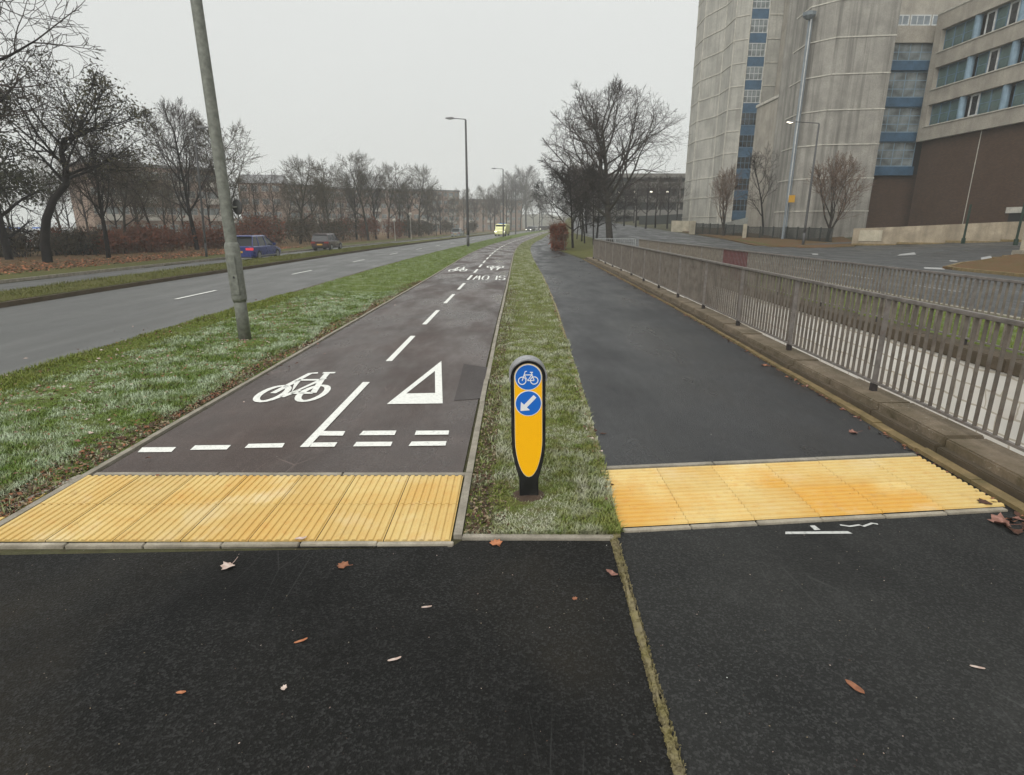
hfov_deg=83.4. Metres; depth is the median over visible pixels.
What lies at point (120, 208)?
window
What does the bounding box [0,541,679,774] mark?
foreground path
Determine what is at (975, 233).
wall
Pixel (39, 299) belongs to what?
reservation kerb
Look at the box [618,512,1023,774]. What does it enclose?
foreground footpath
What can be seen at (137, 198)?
bare tree
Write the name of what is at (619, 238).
end barrier
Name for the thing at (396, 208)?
bare tree
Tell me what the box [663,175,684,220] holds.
tree
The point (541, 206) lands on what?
bare tree
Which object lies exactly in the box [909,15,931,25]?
window
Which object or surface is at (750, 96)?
window
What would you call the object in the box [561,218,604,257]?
grass verge
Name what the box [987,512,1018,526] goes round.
fallen leaf
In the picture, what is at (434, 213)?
bare tree
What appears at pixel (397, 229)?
shrub
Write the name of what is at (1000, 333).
ramp verge
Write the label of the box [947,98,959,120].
window
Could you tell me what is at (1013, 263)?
corner island
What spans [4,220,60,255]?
shrub
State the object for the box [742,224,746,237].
marker post
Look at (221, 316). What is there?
grass
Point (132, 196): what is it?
bare tree
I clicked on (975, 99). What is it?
window
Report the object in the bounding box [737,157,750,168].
window
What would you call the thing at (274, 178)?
bare tree
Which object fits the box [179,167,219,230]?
bare tree
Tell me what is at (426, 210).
bare tree
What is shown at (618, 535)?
footpath edging
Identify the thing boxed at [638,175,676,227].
tree
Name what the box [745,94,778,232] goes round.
annexe
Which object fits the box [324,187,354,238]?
bare tree
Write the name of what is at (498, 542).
fallen leaf
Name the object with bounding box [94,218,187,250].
shrub
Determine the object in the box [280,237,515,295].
grass
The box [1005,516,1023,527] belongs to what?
leaf litter
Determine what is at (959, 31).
window
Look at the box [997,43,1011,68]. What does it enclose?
window
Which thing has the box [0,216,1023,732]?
ground
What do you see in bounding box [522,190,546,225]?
bare tree
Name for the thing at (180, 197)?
bare tree
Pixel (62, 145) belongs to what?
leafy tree
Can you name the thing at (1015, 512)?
leaf litter
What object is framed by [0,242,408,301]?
grass
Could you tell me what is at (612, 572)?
fallen leaf
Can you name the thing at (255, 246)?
car
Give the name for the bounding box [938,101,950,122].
window
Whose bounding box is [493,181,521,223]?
bare tree
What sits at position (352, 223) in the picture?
shrub
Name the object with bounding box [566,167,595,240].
young tree
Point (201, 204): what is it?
lamp column
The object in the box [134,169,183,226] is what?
bare tree
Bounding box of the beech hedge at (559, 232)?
[544,215,571,250]
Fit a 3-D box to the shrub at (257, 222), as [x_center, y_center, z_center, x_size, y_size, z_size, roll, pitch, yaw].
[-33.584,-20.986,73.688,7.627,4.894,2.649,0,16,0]
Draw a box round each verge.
[0,228,524,279]
[0,230,549,518]
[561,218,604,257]
[682,228,855,247]
[724,268,1023,355]
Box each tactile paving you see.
[0,475,462,541]
[601,456,1004,526]
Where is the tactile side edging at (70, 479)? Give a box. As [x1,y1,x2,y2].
[0,475,81,510]
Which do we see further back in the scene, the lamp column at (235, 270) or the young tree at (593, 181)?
the young tree at (593, 181)
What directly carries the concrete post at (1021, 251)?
on the corner island
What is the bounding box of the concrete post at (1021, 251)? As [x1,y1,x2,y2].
[1011,233,1023,254]
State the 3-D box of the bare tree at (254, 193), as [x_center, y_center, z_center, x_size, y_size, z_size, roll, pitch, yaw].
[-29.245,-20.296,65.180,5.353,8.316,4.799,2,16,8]
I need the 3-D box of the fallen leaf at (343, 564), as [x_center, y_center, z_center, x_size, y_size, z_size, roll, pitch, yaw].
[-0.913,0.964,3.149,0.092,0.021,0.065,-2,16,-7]
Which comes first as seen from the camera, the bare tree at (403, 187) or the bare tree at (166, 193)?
the bare tree at (166, 193)
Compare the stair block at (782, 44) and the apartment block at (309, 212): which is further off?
the apartment block at (309, 212)
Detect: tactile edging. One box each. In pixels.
[0,541,453,548]
[93,472,465,477]
[606,453,916,469]
[623,507,1007,532]
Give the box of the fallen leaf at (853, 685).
[845,679,864,693]
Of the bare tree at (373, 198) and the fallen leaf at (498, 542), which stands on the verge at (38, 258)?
the bare tree at (373, 198)
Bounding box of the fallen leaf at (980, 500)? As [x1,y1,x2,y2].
[977,498,992,504]
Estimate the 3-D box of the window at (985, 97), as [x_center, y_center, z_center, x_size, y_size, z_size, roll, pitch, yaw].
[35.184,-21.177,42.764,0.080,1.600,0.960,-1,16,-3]
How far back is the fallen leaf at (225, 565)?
3.14 m
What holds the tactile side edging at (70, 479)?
on the verge at (328, 288)
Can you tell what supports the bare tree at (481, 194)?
on the verge at (38, 258)
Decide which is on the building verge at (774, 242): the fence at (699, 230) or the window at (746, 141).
the fence at (699, 230)
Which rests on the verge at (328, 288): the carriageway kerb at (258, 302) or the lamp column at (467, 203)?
the lamp column at (467, 203)
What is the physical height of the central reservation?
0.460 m
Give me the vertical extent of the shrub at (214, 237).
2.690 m
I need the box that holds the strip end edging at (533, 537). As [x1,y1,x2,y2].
[462,534,613,540]
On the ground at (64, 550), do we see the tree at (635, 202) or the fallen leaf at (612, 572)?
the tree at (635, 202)
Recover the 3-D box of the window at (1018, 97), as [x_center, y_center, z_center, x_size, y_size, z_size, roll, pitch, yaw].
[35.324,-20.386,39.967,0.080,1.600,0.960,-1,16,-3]
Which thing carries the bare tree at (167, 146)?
on the verge at (38, 258)
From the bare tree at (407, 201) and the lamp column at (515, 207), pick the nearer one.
the bare tree at (407, 201)
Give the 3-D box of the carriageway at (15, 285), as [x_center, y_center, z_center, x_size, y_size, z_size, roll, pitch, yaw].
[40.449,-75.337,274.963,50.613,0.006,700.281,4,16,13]
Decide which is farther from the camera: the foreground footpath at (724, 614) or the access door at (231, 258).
the access door at (231, 258)
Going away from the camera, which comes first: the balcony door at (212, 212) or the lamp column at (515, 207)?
the balcony door at (212, 212)
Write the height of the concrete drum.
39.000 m
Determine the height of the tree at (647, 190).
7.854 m
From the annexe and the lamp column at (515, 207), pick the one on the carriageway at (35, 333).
the lamp column at (515, 207)
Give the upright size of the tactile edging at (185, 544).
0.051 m
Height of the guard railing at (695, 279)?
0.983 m
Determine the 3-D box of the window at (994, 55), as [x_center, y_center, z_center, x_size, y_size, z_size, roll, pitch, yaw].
[35.179,-23.841,42.005,0.080,1.600,0.850,-1,16,-3]
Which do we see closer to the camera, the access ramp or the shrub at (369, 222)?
the access ramp
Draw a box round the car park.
[587,173,685,221]
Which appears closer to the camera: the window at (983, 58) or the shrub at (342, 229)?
the window at (983, 58)
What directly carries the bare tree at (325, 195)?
on the verge at (38, 258)
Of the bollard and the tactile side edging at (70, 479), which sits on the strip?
the bollard
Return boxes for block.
[69,161,222,235]
[238,174,291,233]
[289,183,340,233]
[340,188,429,232]
[425,189,459,231]
[459,198,521,229]
[682,0,784,227]
[774,0,789,95]
[898,0,966,25]
[908,0,1023,225]
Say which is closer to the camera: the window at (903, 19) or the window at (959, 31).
the window at (959, 31)
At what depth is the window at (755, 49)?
70.67 m
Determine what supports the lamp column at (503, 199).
on the verge at (328, 288)
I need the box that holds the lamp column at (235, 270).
[190,0,251,339]
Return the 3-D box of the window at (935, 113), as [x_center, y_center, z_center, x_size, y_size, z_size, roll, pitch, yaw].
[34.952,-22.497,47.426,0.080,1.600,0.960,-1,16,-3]
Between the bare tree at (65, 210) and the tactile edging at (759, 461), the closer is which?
the tactile edging at (759, 461)
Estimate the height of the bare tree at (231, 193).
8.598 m
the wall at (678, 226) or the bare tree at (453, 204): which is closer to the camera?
the wall at (678, 226)
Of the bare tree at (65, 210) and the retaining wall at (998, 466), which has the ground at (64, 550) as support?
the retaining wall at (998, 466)
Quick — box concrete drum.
[764,0,901,238]
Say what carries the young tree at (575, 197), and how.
on the ground at (64, 550)
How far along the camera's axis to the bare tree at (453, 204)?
147.97 m
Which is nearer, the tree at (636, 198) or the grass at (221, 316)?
the grass at (221, 316)
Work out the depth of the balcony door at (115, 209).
96.82 m
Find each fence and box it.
[695,223,742,235]
[746,226,833,241]
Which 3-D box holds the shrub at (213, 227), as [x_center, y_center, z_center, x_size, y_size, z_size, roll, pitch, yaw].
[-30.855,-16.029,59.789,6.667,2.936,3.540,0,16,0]
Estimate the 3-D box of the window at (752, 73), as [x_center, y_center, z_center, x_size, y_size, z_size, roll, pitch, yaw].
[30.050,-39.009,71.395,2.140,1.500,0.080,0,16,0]
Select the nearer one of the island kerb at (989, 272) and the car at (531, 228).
the island kerb at (989, 272)
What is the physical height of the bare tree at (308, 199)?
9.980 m
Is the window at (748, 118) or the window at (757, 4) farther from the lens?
the window at (748, 118)
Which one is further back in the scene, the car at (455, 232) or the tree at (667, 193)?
the car at (455, 232)
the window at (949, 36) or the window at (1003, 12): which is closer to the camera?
the window at (1003, 12)
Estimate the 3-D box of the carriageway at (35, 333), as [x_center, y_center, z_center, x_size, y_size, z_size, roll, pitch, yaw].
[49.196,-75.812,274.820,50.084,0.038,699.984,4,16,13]
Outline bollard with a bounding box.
[509,355,546,501]
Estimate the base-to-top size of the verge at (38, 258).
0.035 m
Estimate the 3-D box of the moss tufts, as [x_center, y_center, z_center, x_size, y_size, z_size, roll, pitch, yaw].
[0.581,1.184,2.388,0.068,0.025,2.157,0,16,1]
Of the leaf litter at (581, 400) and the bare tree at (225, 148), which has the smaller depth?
the leaf litter at (581, 400)
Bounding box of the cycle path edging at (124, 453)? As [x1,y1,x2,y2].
[0,231,544,526]
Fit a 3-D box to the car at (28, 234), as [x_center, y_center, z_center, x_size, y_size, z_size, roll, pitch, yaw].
[-43.153,-12.842,49.861,4.670,2.023,1.924,3,16,10]
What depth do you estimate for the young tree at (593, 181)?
51.32 m
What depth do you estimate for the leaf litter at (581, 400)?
5.90 m
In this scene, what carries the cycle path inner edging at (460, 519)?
on the ground at (64, 550)
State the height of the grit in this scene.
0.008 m
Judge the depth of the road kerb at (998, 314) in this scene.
12.54 m
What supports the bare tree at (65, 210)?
on the verge at (38, 258)
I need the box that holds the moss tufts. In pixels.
[610,536,686,774]
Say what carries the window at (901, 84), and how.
in the glazed link
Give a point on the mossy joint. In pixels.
(639, 629)
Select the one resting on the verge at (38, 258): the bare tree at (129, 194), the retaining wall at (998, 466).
the bare tree at (129, 194)
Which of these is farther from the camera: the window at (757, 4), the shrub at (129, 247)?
the window at (757, 4)
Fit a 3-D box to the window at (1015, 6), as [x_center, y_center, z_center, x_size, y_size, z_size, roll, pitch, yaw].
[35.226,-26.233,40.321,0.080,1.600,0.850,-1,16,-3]
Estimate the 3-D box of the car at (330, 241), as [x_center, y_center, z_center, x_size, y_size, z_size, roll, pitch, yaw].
[-18.201,-14.351,56.606,2.070,1.576,4.170,1,16,3]
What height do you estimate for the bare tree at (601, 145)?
15.329 m
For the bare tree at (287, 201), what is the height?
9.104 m
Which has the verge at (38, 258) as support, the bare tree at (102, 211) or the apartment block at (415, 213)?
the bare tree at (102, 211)
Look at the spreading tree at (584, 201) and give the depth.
44.63 m
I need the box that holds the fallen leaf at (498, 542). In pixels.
[489,539,502,545]
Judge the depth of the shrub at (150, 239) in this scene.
47.58 m
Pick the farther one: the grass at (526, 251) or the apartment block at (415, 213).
the apartment block at (415, 213)
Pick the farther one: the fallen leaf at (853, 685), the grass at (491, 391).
the grass at (491, 391)
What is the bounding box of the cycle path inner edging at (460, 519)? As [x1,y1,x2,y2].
[453,233,544,538]
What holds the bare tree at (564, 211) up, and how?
on the central reservation
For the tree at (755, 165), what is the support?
on the building verge at (774, 242)
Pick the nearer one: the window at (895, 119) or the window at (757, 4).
the window at (895, 119)
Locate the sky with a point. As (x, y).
(318, 79)
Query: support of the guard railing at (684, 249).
on the retaining wall at (1009, 399)
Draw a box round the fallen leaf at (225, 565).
[220,557,237,569]
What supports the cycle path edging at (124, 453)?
on the ground at (64, 550)
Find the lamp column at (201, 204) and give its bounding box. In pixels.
[193,125,207,256]
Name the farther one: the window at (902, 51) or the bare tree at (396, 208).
the bare tree at (396, 208)
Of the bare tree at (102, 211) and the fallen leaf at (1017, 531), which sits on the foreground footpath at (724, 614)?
the fallen leaf at (1017, 531)
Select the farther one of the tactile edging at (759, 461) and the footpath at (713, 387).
the footpath at (713, 387)
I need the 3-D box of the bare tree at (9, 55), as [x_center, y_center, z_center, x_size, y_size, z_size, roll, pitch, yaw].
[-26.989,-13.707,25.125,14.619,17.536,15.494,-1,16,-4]
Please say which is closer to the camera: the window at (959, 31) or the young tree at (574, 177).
the window at (959, 31)
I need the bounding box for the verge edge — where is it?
[0,230,520,279]
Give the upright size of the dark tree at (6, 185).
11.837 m
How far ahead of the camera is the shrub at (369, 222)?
87.70 m
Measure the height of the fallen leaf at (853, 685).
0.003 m
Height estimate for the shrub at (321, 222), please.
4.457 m
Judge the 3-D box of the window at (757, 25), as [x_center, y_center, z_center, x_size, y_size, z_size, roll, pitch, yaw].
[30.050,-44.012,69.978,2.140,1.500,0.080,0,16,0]
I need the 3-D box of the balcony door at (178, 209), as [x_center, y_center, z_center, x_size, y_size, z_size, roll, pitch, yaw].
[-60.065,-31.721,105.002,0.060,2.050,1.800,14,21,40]
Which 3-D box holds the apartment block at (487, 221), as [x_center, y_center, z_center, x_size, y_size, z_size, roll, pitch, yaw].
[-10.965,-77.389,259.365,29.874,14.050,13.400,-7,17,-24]
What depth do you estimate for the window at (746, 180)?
74.92 m
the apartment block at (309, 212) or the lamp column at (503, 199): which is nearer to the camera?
the lamp column at (503, 199)
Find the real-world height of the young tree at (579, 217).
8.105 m
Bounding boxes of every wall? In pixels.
[585,257,1023,502]
[633,274,1023,455]
[639,214,681,224]
[671,221,689,231]
[851,221,1023,245]
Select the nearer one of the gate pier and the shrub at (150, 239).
the shrub at (150, 239)
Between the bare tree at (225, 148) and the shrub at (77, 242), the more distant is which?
the bare tree at (225, 148)
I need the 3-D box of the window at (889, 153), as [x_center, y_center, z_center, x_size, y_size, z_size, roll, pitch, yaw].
[33.300,-20.414,50.312,3.750,2.000,0.080,0,16,0]
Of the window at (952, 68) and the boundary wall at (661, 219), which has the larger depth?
the boundary wall at (661, 219)
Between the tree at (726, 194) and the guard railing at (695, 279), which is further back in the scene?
the tree at (726, 194)
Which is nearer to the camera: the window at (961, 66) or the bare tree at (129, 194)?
the window at (961, 66)
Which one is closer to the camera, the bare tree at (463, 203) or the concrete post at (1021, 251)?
the concrete post at (1021, 251)
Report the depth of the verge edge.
33.69 m
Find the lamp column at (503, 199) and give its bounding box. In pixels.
[491,168,503,236]
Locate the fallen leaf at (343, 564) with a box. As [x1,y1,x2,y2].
[337,561,352,567]
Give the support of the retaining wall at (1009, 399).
on the ground at (64, 550)
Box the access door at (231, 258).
[227,254,239,294]
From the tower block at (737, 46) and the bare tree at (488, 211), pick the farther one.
the bare tree at (488, 211)
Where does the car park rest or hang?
on the ground at (64, 550)
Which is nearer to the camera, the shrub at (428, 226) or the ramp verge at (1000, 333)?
the ramp verge at (1000, 333)
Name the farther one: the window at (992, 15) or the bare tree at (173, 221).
the bare tree at (173, 221)
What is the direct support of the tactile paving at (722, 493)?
on the tactile bedding
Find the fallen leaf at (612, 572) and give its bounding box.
[606,569,617,575]
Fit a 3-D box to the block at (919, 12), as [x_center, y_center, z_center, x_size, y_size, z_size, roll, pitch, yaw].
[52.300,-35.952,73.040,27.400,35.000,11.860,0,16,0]
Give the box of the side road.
[574,217,1023,316]
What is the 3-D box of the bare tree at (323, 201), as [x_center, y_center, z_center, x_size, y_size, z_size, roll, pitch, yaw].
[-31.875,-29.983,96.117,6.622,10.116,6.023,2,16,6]
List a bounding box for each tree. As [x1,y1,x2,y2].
[0,0,105,137]
[0,39,170,262]
[0,81,75,259]
[0,150,23,202]
[0,168,36,226]
[20,151,82,225]
[38,172,91,228]
[39,107,138,257]
[49,156,105,231]
[79,169,141,227]
[82,145,161,252]
[108,166,155,225]
[113,136,163,224]
[113,157,161,226]
[133,96,229,249]
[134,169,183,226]
[144,171,191,231]
[157,165,203,234]
[174,111,273,208]
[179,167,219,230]
[218,177,253,219]
[232,171,277,233]
[250,169,290,222]
[267,155,333,243]
[270,183,306,238]
[292,174,330,220]
[303,162,349,231]
[309,178,338,223]
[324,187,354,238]
[327,150,387,239]
[337,165,375,239]
[355,169,387,238]
[366,162,413,237]
[385,183,412,233]
[387,175,424,237]
[399,163,442,235]
[417,187,440,234]
[429,187,452,233]
[429,204,443,235]
[440,196,464,230]
[452,188,475,230]
[469,197,481,230]
[472,185,496,231]
[481,189,506,232]
[483,195,498,230]
[488,183,514,222]
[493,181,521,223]
[497,170,526,229]
[508,181,535,229]
[513,164,544,229]
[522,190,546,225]
[529,160,613,247]
[535,191,550,225]
[538,73,688,241]
[542,186,556,222]
[553,167,627,232]
[556,174,640,237]
[559,200,569,221]
[562,161,595,228]
[562,186,581,236]
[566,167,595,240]
[569,157,588,242]
[572,176,590,238]
[576,152,609,244]
[617,177,639,225]
[617,177,654,226]
[621,183,651,222]
[626,173,668,228]
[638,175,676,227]
[648,183,672,214]
[649,174,692,228]
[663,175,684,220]
[707,166,748,235]
[738,142,778,235]
[804,151,875,240]
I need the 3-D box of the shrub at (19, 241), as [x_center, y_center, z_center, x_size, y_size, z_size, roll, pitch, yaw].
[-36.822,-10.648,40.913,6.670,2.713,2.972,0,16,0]
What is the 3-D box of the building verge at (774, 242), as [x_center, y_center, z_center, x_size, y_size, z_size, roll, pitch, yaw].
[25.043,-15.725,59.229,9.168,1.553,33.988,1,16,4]
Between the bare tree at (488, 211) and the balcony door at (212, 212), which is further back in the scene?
the bare tree at (488, 211)
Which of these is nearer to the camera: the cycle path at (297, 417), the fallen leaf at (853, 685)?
the fallen leaf at (853, 685)
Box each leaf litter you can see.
[0,246,306,274]
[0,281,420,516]
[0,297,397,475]
[464,288,532,533]
[547,287,613,511]
[590,263,1023,516]
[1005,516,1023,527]
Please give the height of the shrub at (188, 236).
3.310 m
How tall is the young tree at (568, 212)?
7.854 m
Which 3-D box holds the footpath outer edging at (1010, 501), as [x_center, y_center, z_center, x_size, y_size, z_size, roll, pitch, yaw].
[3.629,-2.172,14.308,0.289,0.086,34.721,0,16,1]
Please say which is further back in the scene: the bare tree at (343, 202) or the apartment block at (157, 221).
the apartment block at (157, 221)
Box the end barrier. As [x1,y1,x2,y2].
[595,238,635,245]
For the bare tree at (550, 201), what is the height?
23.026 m
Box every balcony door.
[105,206,118,213]
[177,208,186,214]
[210,209,219,214]
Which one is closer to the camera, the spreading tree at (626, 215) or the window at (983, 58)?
the window at (983, 58)
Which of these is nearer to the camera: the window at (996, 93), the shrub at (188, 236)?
the window at (996, 93)
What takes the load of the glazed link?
on the ground at (64, 550)
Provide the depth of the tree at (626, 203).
94.56 m
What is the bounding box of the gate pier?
[689,221,695,234]
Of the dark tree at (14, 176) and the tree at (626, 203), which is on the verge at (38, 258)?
the dark tree at (14, 176)
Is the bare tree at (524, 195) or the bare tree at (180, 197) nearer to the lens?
the bare tree at (180, 197)
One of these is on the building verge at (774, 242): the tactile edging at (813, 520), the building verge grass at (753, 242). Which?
the building verge grass at (753, 242)
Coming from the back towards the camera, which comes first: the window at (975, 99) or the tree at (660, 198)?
the tree at (660, 198)
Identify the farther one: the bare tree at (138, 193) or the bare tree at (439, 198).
the bare tree at (439, 198)
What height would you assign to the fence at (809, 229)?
1.375 m
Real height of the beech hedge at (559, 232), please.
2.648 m
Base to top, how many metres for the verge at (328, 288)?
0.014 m
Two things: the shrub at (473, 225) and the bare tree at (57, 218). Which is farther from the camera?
the shrub at (473, 225)
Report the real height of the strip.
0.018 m
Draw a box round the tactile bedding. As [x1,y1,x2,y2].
[601,454,1016,532]
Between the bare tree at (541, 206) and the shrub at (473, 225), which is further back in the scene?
the bare tree at (541, 206)
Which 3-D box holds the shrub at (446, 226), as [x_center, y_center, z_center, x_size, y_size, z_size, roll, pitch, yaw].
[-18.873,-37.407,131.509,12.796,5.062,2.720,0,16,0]
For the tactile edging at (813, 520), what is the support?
on the tactile bedding
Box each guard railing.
[593,239,1023,451]
[639,239,1023,353]
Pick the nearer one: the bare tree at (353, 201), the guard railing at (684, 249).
the guard railing at (684, 249)
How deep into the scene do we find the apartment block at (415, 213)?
171.60 m
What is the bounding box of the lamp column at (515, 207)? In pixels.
[508,183,515,233]
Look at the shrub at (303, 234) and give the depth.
66.44 m
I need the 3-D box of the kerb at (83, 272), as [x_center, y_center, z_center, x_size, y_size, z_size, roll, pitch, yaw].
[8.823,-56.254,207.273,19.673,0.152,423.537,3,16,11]
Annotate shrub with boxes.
[0,225,37,257]
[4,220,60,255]
[34,221,104,254]
[37,220,131,254]
[59,219,137,253]
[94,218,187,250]
[106,216,168,252]
[130,217,202,249]
[178,207,292,245]
[188,222,244,246]
[196,222,242,248]
[217,211,319,244]
[236,207,271,240]
[245,212,339,242]
[272,210,353,241]
[290,207,365,240]
[298,207,381,239]
[335,211,407,238]
[350,214,427,237]
[402,216,437,235]
[405,216,456,234]
[414,218,478,233]
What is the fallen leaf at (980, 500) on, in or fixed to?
on the tactile paving at (722, 493)
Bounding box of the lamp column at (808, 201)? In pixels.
[785,120,819,244]
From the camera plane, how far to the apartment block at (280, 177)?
125.50 m
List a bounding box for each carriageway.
[0,230,543,374]
[0,233,485,290]
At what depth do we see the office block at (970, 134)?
43.59 m
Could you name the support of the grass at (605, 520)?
on the strip
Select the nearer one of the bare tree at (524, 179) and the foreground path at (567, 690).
the foreground path at (567, 690)
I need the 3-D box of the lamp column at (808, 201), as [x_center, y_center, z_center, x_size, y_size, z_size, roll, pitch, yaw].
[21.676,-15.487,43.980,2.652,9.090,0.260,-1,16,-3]
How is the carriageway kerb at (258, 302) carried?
on the carriageway at (35, 333)
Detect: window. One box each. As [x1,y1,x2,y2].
[119,206,129,214]
[191,208,197,214]
[732,199,746,210]
[735,178,748,189]
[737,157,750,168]
[739,135,753,147]
[741,112,756,125]
[743,90,760,102]
[745,67,762,79]
[748,43,765,56]
[750,19,767,32]
[753,0,769,8]
[876,142,915,165]
[881,107,921,131]
[887,72,927,96]
[892,43,932,60]
[898,15,909,25]
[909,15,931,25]
[929,103,941,124]
[931,15,937,25]
[936,65,948,87]
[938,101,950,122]
[943,26,955,49]
[945,62,957,84]
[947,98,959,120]
[952,22,965,45]
[955,59,966,81]
[962,18,974,41]
[967,93,980,116]
[975,51,989,75]
[977,90,991,113]
[984,8,997,33]
[986,47,1000,72]
[988,87,1002,111]
[994,3,1010,29]
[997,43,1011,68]
[1006,0,1020,25]
[1011,81,1023,106]
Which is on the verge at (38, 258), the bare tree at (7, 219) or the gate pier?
the bare tree at (7, 219)
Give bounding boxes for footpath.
[530,234,915,465]
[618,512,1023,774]
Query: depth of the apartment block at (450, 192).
194.53 m
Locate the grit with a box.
[13,514,1020,774]
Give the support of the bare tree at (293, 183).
on the verge at (38, 258)
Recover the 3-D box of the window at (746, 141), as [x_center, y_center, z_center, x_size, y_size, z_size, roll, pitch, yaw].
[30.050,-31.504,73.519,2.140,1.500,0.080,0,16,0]
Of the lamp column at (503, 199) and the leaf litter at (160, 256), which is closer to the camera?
the leaf litter at (160, 256)
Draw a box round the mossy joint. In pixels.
[604,495,681,774]
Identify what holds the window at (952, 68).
in the office block at (970, 134)
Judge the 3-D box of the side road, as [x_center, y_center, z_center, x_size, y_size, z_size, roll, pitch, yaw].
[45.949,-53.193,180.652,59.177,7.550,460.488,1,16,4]
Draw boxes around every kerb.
[0,231,518,307]
[0,232,493,283]
[3,232,526,378]
[773,272,1023,319]
[946,255,1023,276]
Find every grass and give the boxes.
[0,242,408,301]
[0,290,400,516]
[0,291,319,399]
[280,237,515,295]
[465,313,512,533]
[490,338,627,534]
[498,239,565,341]
[735,239,770,244]
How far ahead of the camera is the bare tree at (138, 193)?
48.85 m
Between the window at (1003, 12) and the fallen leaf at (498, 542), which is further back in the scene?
the window at (1003, 12)
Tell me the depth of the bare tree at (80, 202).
64.80 m
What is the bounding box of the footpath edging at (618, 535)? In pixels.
[530,243,620,537]
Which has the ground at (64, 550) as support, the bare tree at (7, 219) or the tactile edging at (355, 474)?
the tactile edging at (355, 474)
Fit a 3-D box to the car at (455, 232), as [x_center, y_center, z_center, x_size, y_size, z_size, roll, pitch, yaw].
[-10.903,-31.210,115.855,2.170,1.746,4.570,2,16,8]
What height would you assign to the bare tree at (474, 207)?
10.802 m
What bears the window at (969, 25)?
in the office block at (970, 134)
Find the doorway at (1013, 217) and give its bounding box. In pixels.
[1007,213,1023,221]
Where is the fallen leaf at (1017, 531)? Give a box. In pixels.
[1006,525,1023,533]
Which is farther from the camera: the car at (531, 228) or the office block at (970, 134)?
the car at (531, 228)
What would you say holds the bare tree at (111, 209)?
on the verge at (38, 258)
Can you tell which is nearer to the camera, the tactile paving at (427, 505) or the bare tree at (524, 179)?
the tactile paving at (427, 505)
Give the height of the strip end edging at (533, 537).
0.054 m
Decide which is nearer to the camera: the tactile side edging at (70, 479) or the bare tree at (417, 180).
the tactile side edging at (70, 479)
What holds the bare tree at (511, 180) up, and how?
on the verge at (38, 258)
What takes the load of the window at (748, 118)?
in the tower block at (737, 46)
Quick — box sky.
[0,0,698,226]
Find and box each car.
[5,227,40,251]
[236,235,280,258]
[311,233,341,250]
[451,228,463,236]
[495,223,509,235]
[526,226,535,231]
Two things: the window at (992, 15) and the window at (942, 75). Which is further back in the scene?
the window at (942, 75)
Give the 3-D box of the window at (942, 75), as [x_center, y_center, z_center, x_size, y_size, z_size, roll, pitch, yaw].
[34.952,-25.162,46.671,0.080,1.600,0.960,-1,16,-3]
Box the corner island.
[943,254,1023,273]
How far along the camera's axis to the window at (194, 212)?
106.37 m
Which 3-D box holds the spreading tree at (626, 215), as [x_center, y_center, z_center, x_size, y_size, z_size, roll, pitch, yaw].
[9.593,-20.483,64.800,9.371,7.560,9.313,-7,17,-22]
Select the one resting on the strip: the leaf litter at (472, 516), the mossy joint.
the leaf litter at (472, 516)
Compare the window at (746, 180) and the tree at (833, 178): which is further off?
the window at (746, 180)
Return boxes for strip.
[463,232,605,533]
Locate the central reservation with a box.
[0,230,524,300]
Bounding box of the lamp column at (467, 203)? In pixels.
[445,117,469,245]
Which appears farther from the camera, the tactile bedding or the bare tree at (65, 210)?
the bare tree at (65, 210)
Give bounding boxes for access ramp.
[725,217,747,232]
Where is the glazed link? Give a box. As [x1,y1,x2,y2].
[866,26,935,227]
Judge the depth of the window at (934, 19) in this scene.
65.28 m
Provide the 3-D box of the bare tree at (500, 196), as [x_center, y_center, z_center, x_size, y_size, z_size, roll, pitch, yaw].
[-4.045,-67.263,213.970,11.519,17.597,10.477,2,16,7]
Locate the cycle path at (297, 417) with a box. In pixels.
[100,231,549,471]
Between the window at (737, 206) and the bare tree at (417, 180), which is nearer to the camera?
the window at (737, 206)
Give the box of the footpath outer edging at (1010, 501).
[583,259,1023,516]
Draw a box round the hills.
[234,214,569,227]

